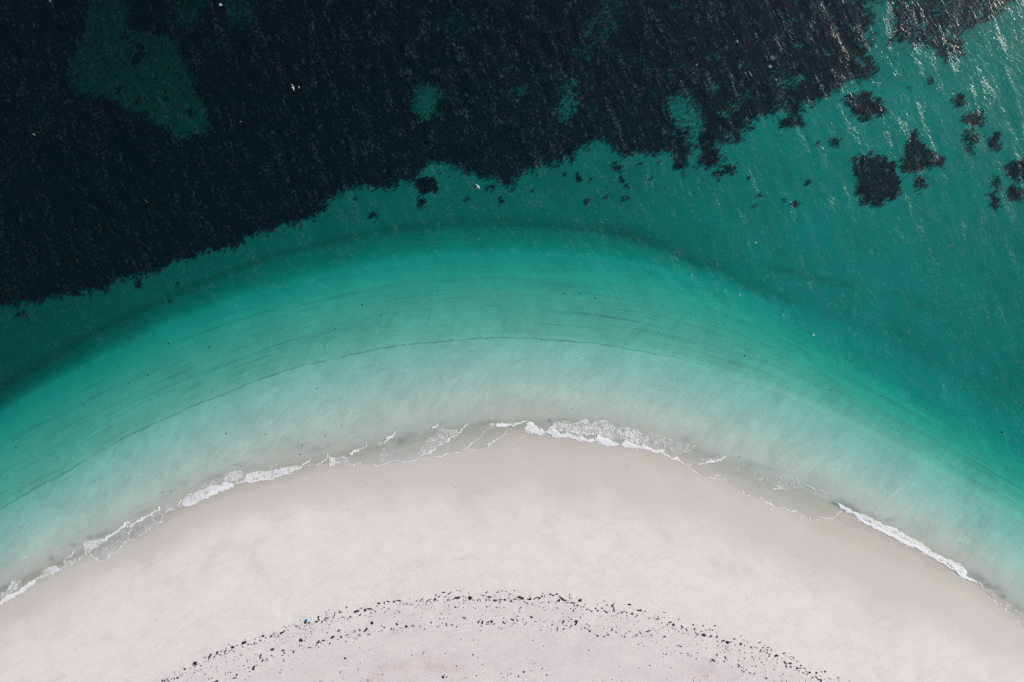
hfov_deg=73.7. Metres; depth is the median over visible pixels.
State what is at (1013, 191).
seagrass patch
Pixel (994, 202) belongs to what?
seagrass patch
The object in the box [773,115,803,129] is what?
seagrass patch
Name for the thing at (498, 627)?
seaweed litter
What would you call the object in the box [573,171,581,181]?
seagrass patch
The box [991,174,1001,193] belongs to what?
seagrass patch
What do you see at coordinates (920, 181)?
seagrass patch
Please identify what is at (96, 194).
seagrass meadow
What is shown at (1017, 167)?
seagrass patch
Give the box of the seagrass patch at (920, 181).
[914,170,928,193]
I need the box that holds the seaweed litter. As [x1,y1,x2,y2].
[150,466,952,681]
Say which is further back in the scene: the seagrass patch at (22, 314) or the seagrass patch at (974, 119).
the seagrass patch at (22, 314)
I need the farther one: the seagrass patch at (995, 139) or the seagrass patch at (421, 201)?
the seagrass patch at (421, 201)
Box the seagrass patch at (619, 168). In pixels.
[611,161,623,172]
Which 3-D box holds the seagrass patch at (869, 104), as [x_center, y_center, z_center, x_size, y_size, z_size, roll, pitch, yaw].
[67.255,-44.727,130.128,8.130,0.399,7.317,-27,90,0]
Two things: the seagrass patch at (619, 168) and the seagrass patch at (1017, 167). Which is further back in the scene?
the seagrass patch at (619, 168)
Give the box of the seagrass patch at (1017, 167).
[1004,157,1023,183]
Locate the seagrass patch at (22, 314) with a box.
[13,309,29,320]
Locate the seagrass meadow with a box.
[0,0,1014,307]
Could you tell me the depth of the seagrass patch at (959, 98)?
130.17 m
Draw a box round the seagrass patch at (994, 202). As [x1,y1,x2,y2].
[986,192,1003,210]
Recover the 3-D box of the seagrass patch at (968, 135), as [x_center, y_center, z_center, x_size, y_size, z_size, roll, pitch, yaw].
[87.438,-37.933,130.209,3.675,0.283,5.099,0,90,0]
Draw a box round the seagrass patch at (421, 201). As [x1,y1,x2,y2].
[417,194,427,209]
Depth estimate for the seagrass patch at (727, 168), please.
130.23 m
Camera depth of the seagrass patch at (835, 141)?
130.04 m
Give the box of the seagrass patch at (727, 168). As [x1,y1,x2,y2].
[713,158,739,181]
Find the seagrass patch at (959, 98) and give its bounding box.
[951,92,965,106]
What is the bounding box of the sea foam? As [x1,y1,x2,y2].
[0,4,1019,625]
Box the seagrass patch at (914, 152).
[899,128,946,175]
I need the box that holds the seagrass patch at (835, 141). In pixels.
[830,135,843,147]
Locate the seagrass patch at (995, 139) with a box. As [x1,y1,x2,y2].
[984,130,1002,151]
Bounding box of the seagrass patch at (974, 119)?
[962,105,986,126]
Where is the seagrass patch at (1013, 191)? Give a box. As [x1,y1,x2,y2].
[1000,183,1023,202]
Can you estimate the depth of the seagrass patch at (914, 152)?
130.10 m
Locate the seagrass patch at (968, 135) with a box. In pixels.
[961,129,978,154]
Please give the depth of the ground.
128.37 m
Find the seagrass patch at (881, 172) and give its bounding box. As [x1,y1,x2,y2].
[849,150,902,207]
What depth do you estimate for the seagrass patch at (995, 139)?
130.21 m
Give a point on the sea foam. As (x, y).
(608, 442)
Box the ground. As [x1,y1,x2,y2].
[0,0,1023,681]
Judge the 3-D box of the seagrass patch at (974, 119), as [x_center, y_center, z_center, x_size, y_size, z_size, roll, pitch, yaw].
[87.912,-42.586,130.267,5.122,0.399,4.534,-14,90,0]
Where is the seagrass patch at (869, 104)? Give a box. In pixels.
[841,89,888,121]
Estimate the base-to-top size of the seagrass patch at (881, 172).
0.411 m

